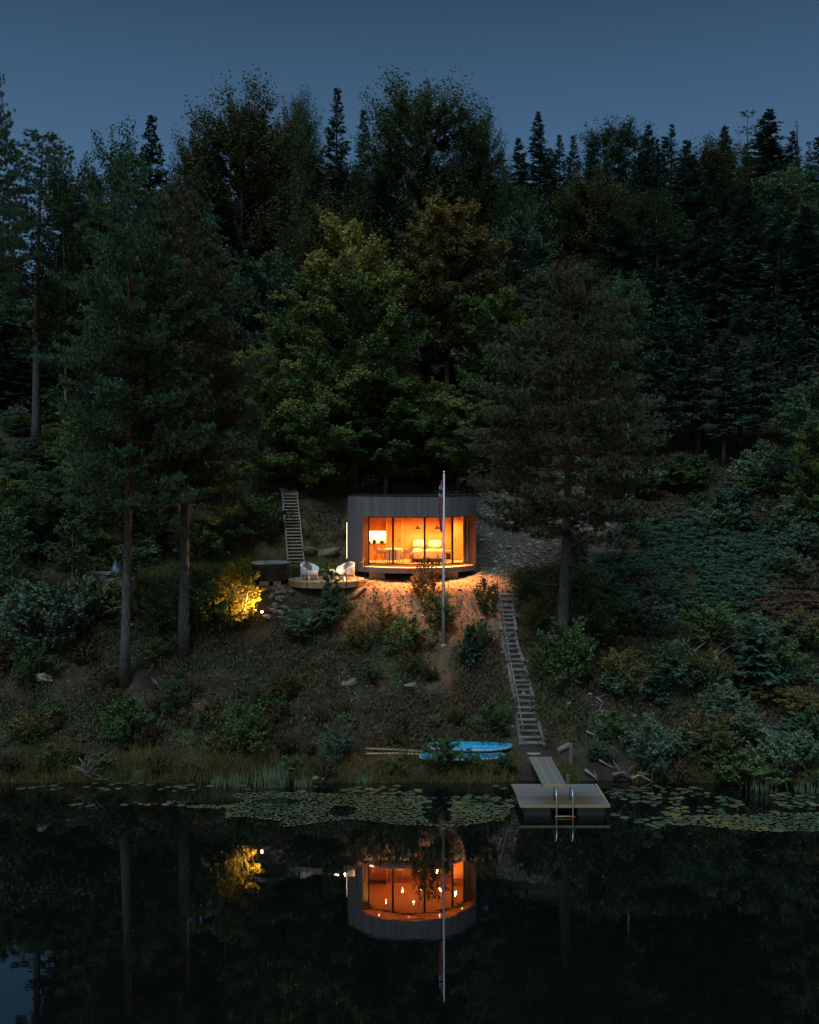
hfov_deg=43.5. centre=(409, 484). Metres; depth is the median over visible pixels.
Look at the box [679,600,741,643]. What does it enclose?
leafy bush
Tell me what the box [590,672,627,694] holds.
bush
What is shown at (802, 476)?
broadleaf tree
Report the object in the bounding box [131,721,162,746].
bush
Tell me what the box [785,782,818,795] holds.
reed clump
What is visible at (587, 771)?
dead branch
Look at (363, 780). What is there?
reed clump
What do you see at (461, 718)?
bush
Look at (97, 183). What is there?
birch tree
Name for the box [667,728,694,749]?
bush
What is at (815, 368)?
spruce tree
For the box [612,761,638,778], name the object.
driftwood root
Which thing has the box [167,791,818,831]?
lily mat
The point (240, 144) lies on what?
beech tree
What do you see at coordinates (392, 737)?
bush
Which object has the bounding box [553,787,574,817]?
swim ladder
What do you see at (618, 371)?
spruce tree
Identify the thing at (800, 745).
bush
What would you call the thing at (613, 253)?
spruce tree
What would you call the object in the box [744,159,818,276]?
birch tree
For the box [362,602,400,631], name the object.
leafy bush
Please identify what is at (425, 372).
broadleaf tree
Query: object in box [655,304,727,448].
spruce tree
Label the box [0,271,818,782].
ground
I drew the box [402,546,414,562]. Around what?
dining chair
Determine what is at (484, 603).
leafy bush
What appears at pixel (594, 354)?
pine tree
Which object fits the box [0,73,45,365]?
pine tree
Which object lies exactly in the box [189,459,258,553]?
broadleaf tree
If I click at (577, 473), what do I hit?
bush
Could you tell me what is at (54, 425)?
bush
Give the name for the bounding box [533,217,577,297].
broadleaf tree
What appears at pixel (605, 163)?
spruce tree
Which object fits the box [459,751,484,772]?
leafy bush
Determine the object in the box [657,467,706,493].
bush
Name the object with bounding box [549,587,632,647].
leafy bush
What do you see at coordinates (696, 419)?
spruce tree
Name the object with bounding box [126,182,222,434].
broadleaf tree
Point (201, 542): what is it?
leafy bush
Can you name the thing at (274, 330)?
broadleaf tree
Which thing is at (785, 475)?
bush
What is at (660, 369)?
spruce tree
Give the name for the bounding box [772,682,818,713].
maple bush
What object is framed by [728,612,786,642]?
bush
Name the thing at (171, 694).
bush
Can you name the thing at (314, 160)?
spruce tree
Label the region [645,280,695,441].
spruce tree
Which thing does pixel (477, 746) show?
paddle board
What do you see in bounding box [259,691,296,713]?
bush
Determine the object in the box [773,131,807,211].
spruce tree
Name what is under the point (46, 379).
spruce tree
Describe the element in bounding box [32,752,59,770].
shore bush
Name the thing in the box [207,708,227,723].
bush
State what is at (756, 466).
willow bush
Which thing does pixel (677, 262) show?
spruce tree
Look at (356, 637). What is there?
leafy bush
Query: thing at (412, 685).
boulder
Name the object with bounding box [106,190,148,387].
spruce tree
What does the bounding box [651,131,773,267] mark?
beech tree
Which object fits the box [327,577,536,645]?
bank weeds
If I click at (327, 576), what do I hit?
rope railing
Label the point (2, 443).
bush
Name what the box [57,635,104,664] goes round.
bush
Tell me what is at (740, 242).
spruce tree
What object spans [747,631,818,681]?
leafy bush
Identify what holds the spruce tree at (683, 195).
on the ground at (440, 657)
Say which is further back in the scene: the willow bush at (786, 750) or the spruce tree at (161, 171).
the spruce tree at (161, 171)
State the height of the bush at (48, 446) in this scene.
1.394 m
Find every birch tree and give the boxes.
[18,133,112,430]
[58,150,111,401]
[71,114,156,381]
[154,205,233,424]
[267,91,319,359]
[482,197,565,419]
[572,113,638,206]
[590,115,665,197]
[596,269,660,438]
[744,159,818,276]
[781,194,818,327]
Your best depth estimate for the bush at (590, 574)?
47.37 m
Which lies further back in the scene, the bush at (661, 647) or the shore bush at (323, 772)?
the bush at (661, 647)
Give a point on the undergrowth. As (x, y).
(400, 483)
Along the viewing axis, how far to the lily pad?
32.55 m
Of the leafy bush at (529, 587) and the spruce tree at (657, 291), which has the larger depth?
the spruce tree at (657, 291)
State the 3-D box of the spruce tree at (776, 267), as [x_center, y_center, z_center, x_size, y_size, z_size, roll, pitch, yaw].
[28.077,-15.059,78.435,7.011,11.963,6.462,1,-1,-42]
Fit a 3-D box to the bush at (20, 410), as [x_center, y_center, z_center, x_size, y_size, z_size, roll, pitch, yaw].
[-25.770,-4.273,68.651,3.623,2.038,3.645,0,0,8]
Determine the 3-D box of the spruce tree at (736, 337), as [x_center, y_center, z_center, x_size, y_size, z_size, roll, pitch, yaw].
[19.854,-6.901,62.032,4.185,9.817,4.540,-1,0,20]
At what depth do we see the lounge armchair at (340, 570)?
47.68 m
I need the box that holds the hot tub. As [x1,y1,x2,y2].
[251,559,290,581]
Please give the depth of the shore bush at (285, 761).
38.09 m
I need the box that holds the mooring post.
[569,743,572,763]
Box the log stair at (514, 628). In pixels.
[498,593,546,755]
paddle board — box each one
[419,752,504,760]
[428,741,512,751]
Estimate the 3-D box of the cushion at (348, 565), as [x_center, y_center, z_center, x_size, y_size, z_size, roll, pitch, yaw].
[-2.900,3.860,48.060,0.486,0.459,0.235,0,0,36]
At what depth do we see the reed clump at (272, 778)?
37.01 m
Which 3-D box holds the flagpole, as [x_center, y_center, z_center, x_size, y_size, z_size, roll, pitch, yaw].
[1.483,3.299,44.800,0.220,7.811,0.220,0,0,0]
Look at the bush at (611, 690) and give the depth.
41.50 m
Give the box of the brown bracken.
[631,481,818,541]
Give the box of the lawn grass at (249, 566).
[133,547,356,578]
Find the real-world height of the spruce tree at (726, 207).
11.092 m
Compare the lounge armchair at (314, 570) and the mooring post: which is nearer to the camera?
the mooring post
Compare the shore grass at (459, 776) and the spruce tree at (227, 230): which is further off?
the spruce tree at (227, 230)
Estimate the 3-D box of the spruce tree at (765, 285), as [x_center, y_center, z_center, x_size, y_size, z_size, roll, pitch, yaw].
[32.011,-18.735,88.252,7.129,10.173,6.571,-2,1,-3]
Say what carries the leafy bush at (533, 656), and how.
on the ground at (440, 657)
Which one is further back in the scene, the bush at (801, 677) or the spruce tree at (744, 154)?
the spruce tree at (744, 154)
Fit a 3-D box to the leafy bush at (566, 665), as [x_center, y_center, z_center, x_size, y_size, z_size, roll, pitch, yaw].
[6.657,6.884,42.379,2.472,3.080,3.175,0,0,21]
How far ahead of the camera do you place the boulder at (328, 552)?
52.77 m
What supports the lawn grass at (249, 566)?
on the ground at (440, 657)
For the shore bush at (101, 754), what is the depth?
38.03 m
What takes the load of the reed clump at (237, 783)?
on the lake water
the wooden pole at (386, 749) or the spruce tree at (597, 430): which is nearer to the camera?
the wooden pole at (386, 749)
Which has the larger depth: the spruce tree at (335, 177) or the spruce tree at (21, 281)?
the spruce tree at (21, 281)
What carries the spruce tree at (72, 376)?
on the ground at (440, 657)
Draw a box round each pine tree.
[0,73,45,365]
[0,128,115,446]
[31,150,222,688]
[91,176,275,660]
[457,256,676,655]
[730,109,759,171]
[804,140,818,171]
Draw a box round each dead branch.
[70,758,106,779]
[585,769,598,781]
[586,720,620,737]
[592,694,609,712]
[631,767,652,781]
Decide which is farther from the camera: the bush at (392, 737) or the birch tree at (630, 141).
the birch tree at (630, 141)
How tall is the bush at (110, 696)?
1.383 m
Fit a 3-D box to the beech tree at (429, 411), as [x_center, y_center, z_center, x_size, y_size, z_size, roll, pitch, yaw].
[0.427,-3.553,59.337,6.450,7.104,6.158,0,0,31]
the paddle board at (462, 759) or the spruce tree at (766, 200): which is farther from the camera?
the spruce tree at (766, 200)
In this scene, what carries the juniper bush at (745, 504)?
on the ground at (440, 657)
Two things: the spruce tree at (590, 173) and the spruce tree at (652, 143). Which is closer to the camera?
the spruce tree at (590, 173)
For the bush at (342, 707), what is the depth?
41.20 m
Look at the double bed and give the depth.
50.68 m
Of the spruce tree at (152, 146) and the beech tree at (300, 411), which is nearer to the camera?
the beech tree at (300, 411)
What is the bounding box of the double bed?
[410,547,445,561]
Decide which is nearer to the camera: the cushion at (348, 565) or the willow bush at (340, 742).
the willow bush at (340, 742)
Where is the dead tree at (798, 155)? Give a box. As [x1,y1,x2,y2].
[793,121,805,184]
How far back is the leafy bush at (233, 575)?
45.31 m
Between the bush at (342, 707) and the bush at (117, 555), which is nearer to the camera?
the bush at (342, 707)
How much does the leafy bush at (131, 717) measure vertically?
2.019 m
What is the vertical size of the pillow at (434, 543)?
0.401 m
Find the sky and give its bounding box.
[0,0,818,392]
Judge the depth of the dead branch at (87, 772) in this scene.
37.80 m
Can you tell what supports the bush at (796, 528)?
on the ground at (440, 657)
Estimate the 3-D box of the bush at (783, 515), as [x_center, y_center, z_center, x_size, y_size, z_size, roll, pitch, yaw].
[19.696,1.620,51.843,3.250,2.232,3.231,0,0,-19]
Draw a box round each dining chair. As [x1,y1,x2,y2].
[372,546,384,562]
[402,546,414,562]
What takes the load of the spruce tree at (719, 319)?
on the ground at (440, 657)
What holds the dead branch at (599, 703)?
on the ground at (440, 657)
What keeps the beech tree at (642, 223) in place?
on the ground at (440, 657)
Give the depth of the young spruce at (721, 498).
52.50 m
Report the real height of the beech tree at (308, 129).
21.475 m
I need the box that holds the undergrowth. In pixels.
[0,429,818,755]
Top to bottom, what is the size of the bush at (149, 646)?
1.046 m
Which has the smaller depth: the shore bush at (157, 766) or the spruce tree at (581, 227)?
the shore bush at (157, 766)
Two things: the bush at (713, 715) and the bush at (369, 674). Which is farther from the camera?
the bush at (369, 674)
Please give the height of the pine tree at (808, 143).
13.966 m
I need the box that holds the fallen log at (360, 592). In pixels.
[351,587,366,599]
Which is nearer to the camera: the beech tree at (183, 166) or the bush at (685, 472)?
the bush at (685, 472)
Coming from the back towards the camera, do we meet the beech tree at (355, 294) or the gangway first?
the beech tree at (355, 294)
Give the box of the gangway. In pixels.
[529,757,565,786]
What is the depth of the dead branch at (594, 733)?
39.60 m
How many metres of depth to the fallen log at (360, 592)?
46.52 m
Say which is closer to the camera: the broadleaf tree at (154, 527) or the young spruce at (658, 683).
the young spruce at (658, 683)
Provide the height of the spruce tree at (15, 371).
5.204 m
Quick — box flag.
[438,480,442,531]
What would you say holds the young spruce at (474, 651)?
on the ground at (440, 657)
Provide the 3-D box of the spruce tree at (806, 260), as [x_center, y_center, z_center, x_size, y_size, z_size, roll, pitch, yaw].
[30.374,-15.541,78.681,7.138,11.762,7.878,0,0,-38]
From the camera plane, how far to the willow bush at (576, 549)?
49.99 m
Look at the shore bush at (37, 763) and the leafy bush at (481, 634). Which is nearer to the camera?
the shore bush at (37, 763)
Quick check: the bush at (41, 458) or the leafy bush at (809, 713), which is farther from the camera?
the bush at (41, 458)
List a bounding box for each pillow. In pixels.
[413,540,423,547]
[428,540,441,547]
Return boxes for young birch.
[0,506,39,591]
[44,509,100,594]
[319,567,342,624]
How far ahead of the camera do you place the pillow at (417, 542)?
52.55 m
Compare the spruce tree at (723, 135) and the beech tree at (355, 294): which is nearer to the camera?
the beech tree at (355, 294)
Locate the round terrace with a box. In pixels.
[288,576,363,595]
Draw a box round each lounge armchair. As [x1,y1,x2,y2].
[300,562,318,579]
[336,562,354,578]
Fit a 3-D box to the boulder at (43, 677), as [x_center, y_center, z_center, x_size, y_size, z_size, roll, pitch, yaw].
[-15.121,8.031,42.469,0.924,0.537,1.032,0,0,-18]
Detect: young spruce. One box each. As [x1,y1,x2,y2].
[456,624,484,667]
[642,668,672,704]
[707,490,741,532]
[718,628,793,698]
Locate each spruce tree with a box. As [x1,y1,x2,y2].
[0,348,51,417]
[7,256,33,300]
[9,195,112,402]
[9,335,54,411]
[16,350,84,417]
[17,266,46,308]
[41,362,94,403]
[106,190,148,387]
[117,115,174,377]
[154,150,168,214]
[188,157,226,434]
[194,164,275,386]
[248,207,276,339]
[275,155,331,376]
[309,87,364,374]
[352,110,383,356]
[355,156,426,357]
[362,224,415,351]
[455,174,518,341]
[496,145,509,189]
[503,138,539,214]
[510,256,556,346]
[524,171,536,201]
[525,111,566,245]
[538,149,562,223]
[550,134,570,223]
[557,136,589,228]
[559,226,596,312]
[559,305,610,448]
[581,128,601,196]
[583,157,597,217]
[591,211,642,323]
[593,290,649,438]
[599,152,616,195]
[620,164,642,207]
[624,311,687,457]
[627,216,699,332]
[629,266,712,413]
[632,124,662,195]
[633,129,657,204]
[640,200,688,293]
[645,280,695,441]
[647,136,673,212]
[650,139,669,207]
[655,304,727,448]
[656,139,715,298]
[657,124,678,199]
[671,304,726,454]
[679,219,764,361]
[697,327,758,469]
[702,184,783,335]
[702,196,762,314]
[706,289,773,448]
[713,124,745,196]
[713,126,738,189]
[726,323,794,461]
[734,108,797,204]
[738,209,818,363]
[739,144,751,177]
[749,213,797,309]
[752,285,797,440]
[755,151,771,195]
[760,196,783,283]
[760,206,818,357]
[764,305,817,450]
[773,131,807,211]
[794,333,818,434]
[801,136,818,202]
[802,146,818,183]
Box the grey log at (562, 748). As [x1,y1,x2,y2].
[556,742,568,753]
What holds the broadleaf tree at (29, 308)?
on the ground at (440, 657)
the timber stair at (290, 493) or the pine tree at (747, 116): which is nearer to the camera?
the timber stair at (290, 493)
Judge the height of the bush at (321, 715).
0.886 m
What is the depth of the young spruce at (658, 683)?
41.34 m
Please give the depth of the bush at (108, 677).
41.95 m
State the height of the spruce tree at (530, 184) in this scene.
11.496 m
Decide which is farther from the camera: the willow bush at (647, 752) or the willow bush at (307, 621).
the willow bush at (307, 621)
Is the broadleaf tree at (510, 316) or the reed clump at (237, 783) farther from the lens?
the broadleaf tree at (510, 316)
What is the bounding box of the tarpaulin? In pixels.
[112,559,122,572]
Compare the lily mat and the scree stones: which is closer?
the lily mat
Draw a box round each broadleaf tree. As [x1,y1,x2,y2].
[0,296,44,383]
[0,302,71,386]
[0,305,42,389]
[0,458,62,533]
[0,474,44,575]
[14,466,83,557]
[17,287,120,383]
[35,459,114,561]
[45,411,115,513]
[57,188,132,403]
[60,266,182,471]
[106,429,191,562]
[109,223,211,428]
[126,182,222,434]
[182,267,294,459]
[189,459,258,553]
[214,344,290,500]
[224,245,329,424]
[233,154,283,331]
[251,306,320,479]
[307,146,387,360]
[377,305,457,396]
[415,302,503,407]
[451,178,491,343]
[474,168,549,303]
[475,309,547,430]
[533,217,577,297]
[547,252,610,350]
[713,196,776,278]
[753,377,818,508]
[780,427,818,541]
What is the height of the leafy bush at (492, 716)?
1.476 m
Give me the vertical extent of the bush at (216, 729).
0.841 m
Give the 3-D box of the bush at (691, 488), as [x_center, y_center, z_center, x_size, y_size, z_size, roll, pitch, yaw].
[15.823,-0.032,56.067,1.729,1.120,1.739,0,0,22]
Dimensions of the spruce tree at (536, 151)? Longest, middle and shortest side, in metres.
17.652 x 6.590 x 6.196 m
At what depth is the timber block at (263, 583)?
47.43 m
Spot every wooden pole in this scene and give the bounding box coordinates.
[366,748,426,752]
[366,753,420,755]
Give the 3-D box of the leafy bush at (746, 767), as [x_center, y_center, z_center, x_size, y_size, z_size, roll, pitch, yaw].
[12.502,10.453,37.751,3.090,1.435,2.406,0,0,38]
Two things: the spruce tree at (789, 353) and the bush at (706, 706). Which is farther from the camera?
the spruce tree at (789, 353)
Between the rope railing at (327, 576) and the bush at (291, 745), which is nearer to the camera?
the bush at (291, 745)
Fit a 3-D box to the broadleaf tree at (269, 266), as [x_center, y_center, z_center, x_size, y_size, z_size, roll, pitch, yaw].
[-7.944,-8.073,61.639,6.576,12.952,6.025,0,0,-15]
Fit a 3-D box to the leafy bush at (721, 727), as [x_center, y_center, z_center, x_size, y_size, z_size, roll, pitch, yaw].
[11.178,9.386,38.371,2.930,2.285,2.291,0,0,2]
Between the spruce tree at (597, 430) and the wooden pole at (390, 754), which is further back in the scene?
the spruce tree at (597, 430)
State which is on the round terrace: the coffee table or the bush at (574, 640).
the coffee table
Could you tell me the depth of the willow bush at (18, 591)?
44.55 m
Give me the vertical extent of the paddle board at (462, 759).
0.187 m
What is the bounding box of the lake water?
[0,780,818,1023]
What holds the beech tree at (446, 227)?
on the ground at (440, 657)
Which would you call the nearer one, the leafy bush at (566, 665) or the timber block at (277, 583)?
the leafy bush at (566, 665)
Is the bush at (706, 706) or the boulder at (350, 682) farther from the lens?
the boulder at (350, 682)
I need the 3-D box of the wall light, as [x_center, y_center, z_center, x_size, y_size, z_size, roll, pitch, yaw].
[-3.056,2.750,50.450,0.058,1.800,0.130,0,0,0]
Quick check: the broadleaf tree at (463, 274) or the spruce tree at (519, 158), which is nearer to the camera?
the broadleaf tree at (463, 274)
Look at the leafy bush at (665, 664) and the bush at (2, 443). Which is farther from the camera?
the bush at (2, 443)
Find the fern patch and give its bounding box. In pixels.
[570,502,818,619]
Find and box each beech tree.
[157,111,245,269]
[171,64,317,305]
[257,338,416,495]
[262,81,330,360]
[263,183,389,363]
[266,203,436,493]
[340,372,438,493]
[347,63,505,370]
[370,185,517,427]
[381,368,462,482]
[424,394,497,491]
[446,92,520,343]
[448,284,540,467]
[537,157,667,330]
[573,186,711,335]
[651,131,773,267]
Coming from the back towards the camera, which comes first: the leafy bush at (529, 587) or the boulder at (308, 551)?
the boulder at (308, 551)
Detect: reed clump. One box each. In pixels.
[199,773,238,788]
[223,771,258,788]
[254,763,288,790]
[284,774,320,789]
[350,772,372,785]
[740,779,776,793]
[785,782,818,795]
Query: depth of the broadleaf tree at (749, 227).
93.65 m
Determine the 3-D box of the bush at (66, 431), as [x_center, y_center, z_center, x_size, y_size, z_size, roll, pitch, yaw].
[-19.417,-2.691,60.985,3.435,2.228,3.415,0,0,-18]
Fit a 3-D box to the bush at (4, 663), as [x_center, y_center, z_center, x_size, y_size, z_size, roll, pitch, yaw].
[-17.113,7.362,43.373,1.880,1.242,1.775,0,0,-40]
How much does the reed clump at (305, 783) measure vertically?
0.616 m
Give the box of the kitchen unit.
[369,517,386,559]
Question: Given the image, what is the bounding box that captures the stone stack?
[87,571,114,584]
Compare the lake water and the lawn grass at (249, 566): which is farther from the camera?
the lawn grass at (249, 566)
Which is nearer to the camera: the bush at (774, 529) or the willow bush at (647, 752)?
the willow bush at (647, 752)
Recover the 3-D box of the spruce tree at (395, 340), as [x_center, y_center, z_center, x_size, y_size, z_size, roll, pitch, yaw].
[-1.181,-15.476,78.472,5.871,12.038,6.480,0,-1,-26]
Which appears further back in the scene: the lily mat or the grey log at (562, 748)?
the grey log at (562, 748)
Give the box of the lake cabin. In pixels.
[348,494,475,578]
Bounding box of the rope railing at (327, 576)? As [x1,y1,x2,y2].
[290,558,364,586]
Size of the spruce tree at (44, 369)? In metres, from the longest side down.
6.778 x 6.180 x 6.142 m
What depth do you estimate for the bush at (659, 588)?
46.75 m
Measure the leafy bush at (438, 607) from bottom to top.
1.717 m
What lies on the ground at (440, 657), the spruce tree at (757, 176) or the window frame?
the spruce tree at (757, 176)
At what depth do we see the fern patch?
49.34 m
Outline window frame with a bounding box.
[368,516,468,564]
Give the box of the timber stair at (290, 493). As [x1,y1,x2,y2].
[279,488,304,565]
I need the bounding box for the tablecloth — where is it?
[384,548,402,559]
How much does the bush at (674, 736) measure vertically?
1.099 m
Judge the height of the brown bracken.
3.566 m
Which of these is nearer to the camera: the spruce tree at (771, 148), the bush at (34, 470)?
the bush at (34, 470)
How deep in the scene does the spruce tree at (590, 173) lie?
102.17 m
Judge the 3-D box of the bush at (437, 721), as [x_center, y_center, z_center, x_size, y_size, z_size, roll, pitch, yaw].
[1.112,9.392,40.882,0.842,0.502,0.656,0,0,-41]
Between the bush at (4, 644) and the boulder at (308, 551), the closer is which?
the bush at (4, 644)
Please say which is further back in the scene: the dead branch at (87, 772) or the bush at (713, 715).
the bush at (713, 715)
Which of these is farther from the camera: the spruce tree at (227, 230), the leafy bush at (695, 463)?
the spruce tree at (227, 230)
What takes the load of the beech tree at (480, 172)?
on the ground at (440, 657)
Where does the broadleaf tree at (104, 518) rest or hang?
on the ground at (440, 657)
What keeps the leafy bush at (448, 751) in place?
on the ground at (440, 657)
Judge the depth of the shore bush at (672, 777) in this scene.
37.75 m
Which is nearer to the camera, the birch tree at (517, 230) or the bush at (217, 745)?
the bush at (217, 745)
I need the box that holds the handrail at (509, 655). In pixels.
[496,585,523,729]
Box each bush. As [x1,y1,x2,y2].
[0,404,46,433]
[0,415,41,442]
[0,436,12,453]
[0,448,17,459]
[0,541,38,564]
[0,574,110,654]
[0,580,56,636]
[0,581,44,608]
[0,619,33,644]
[0,633,31,658]
[0,635,23,660]
[0,646,23,670]
[0,749,25,773]
[1,709,52,744]
[4,438,48,458]
[4,717,26,737]
[7,572,39,585]
[10,636,63,686]
[15,469,39,484]
[21,446,68,468]
[27,385,93,423]
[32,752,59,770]
[36,441,67,458]
[36,696,74,720]
[36,736,94,768]
[37,434,55,445]
[38,424,69,440]
[46,714,66,729]
[49,540,83,567]
[53,420,91,447]
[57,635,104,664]
[71,578,135,619]
[84,748,121,770]
[89,544,151,571]
[97,665,121,688]
[97,687,130,714]
[98,692,165,748]
[120,538,163,563]
[131,571,164,607]
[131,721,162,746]
[133,635,176,660]
[140,576,178,632]
[143,751,169,774]
[145,693,174,710]
[148,565,233,635]
[156,679,195,709]
[159,631,195,649]
[161,522,241,561]
[163,667,187,685]
[181,701,216,728]
[183,677,202,693]
[196,701,223,721]
[201,730,232,750]
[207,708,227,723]
[208,555,264,626]
[209,723,228,739]
[217,699,273,758]
[232,492,295,543]
[247,683,272,707]
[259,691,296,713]
[259,720,288,743]
[265,700,288,722]
[266,670,299,700]
[269,671,304,693]
[269,730,302,753]
[276,754,303,774]
[278,607,337,635]
[294,455,365,493]
[302,740,319,755]
[310,590,356,622]
[310,759,335,777]
[312,703,328,723]
[315,722,356,761]
[325,723,341,735]
[333,712,355,725]
[334,698,353,713]
[339,739,352,754]
[345,611,385,649]
[356,663,387,682]
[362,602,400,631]
[378,614,438,657]
[378,754,409,772]
[385,724,404,744]
[395,650,429,673]
[407,571,426,599]
[412,554,451,614]
[416,665,440,681]
[419,593,458,631]
[420,734,478,769]
[426,714,445,726]
[430,729,454,741]
[443,707,470,725]
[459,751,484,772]
[465,697,512,735]
[470,620,494,648]
[471,576,498,616]
[487,754,519,772]
[506,574,544,598]
[519,592,551,632]
[526,640,558,678]
[535,614,599,689]
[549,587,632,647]
[549,635,595,662]
[570,531,588,556]
[570,559,613,593]
[572,441,630,471]
[572,453,611,476]
[582,646,652,692]
[585,736,618,762]
[588,706,638,742]
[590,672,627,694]
[606,461,676,499]
[606,494,634,507]
[607,590,686,635]
[607,681,632,695]
[613,516,653,544]
[618,712,681,776]
[629,577,681,604]
[635,458,680,488]
[640,637,713,686]
[647,731,685,759]
[651,639,689,654]
[654,654,711,686]
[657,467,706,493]
[662,756,699,784]
[664,451,718,487]
[664,706,745,767]
[666,460,707,476]
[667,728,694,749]
[675,721,732,753]
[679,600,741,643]
[680,647,749,690]
[683,474,713,492]
[686,492,715,506]
[692,502,752,531]
[696,679,758,716]
[696,695,721,714]
[700,744,792,784]
[705,705,756,731]
[714,706,773,743]
[721,481,755,502]
[722,448,796,492]
[722,634,742,652]
[728,487,761,535]
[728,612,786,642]
[733,477,763,493]
[739,540,818,630]
[741,728,818,778]
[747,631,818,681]
[748,681,790,701]
[757,770,780,786]
[758,545,817,579]
[759,519,802,536]
[760,495,818,529]
[764,727,818,763]
[771,633,799,651]
[771,711,818,745]
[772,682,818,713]
[773,463,812,492]
[773,614,816,638]
[775,522,818,562]
[776,527,818,560]
[777,605,818,652]
[779,720,804,733]
[780,702,818,751]
[786,665,818,685]
[787,444,814,466]
[797,767,818,784]
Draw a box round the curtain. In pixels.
[463,517,467,561]
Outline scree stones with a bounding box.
[50,473,752,748]
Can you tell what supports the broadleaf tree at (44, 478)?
on the ground at (440, 657)
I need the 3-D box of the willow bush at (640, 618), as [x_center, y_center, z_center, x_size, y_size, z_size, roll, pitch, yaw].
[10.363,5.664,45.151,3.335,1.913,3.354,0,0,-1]
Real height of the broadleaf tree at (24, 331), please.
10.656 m
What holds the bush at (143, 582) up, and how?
on the ground at (440, 657)
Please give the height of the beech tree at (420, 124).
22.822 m
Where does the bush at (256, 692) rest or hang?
on the ground at (440, 657)
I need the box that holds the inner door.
[388,519,401,547]
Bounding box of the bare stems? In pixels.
[0,468,818,746]
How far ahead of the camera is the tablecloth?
49.99 m
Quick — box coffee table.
[320,569,334,578]
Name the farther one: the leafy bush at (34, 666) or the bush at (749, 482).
the bush at (749, 482)
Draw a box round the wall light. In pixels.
[347,522,347,558]
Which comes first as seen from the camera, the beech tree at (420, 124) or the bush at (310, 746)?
the bush at (310, 746)
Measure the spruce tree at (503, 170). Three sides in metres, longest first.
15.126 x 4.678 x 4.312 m
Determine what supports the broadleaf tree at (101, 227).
on the ground at (440, 657)
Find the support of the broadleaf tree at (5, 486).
on the ground at (440, 657)
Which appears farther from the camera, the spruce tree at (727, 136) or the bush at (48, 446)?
the spruce tree at (727, 136)
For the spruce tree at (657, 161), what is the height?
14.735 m
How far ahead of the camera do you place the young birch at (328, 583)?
45.29 m
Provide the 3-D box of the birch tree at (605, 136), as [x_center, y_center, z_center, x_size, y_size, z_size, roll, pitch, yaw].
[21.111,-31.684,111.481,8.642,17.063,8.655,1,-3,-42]
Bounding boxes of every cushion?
[303,562,311,570]
[343,562,351,569]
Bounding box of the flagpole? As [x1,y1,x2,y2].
[441,471,445,646]
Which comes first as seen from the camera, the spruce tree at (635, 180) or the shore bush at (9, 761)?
the shore bush at (9, 761)
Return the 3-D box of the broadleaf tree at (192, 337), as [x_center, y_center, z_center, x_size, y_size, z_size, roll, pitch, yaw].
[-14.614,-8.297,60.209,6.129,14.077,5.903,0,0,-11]
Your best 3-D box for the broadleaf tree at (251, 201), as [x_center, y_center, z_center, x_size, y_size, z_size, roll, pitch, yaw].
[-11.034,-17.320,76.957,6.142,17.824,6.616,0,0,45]
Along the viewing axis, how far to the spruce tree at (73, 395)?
75.42 m
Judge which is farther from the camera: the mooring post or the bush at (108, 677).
the bush at (108, 677)
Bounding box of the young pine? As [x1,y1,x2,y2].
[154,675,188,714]
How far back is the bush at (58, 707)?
40.57 m
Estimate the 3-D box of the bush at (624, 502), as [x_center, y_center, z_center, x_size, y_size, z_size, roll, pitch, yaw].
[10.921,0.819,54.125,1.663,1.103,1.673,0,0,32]
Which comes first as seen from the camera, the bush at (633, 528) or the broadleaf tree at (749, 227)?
the bush at (633, 528)
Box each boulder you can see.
[34,672,52,683]
[300,546,317,555]
[317,547,338,557]
[341,678,357,687]
[403,682,418,689]
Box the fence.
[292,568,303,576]
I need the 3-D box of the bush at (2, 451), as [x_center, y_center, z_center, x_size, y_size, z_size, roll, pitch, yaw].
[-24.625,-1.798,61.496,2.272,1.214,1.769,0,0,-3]
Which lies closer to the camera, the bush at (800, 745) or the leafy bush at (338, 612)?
the bush at (800, 745)
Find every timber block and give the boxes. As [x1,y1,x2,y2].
[259,582,268,585]
[273,581,280,585]
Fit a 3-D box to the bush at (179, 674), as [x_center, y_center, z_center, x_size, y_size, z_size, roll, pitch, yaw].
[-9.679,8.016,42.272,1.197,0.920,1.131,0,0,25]
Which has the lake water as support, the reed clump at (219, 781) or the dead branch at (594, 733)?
the reed clump at (219, 781)
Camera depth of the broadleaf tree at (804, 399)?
52.74 m
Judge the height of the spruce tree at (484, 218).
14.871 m
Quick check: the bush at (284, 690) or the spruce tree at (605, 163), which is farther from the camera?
the spruce tree at (605, 163)
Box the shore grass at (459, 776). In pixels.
[0,732,818,783]
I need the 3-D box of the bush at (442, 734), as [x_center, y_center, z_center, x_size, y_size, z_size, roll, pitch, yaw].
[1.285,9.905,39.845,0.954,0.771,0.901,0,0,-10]
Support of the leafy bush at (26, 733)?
on the ground at (440, 657)
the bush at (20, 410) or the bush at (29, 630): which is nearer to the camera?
the bush at (29, 630)
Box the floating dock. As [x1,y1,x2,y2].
[511,784,609,814]
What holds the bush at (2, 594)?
on the ground at (440, 657)
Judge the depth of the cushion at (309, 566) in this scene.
47.83 m

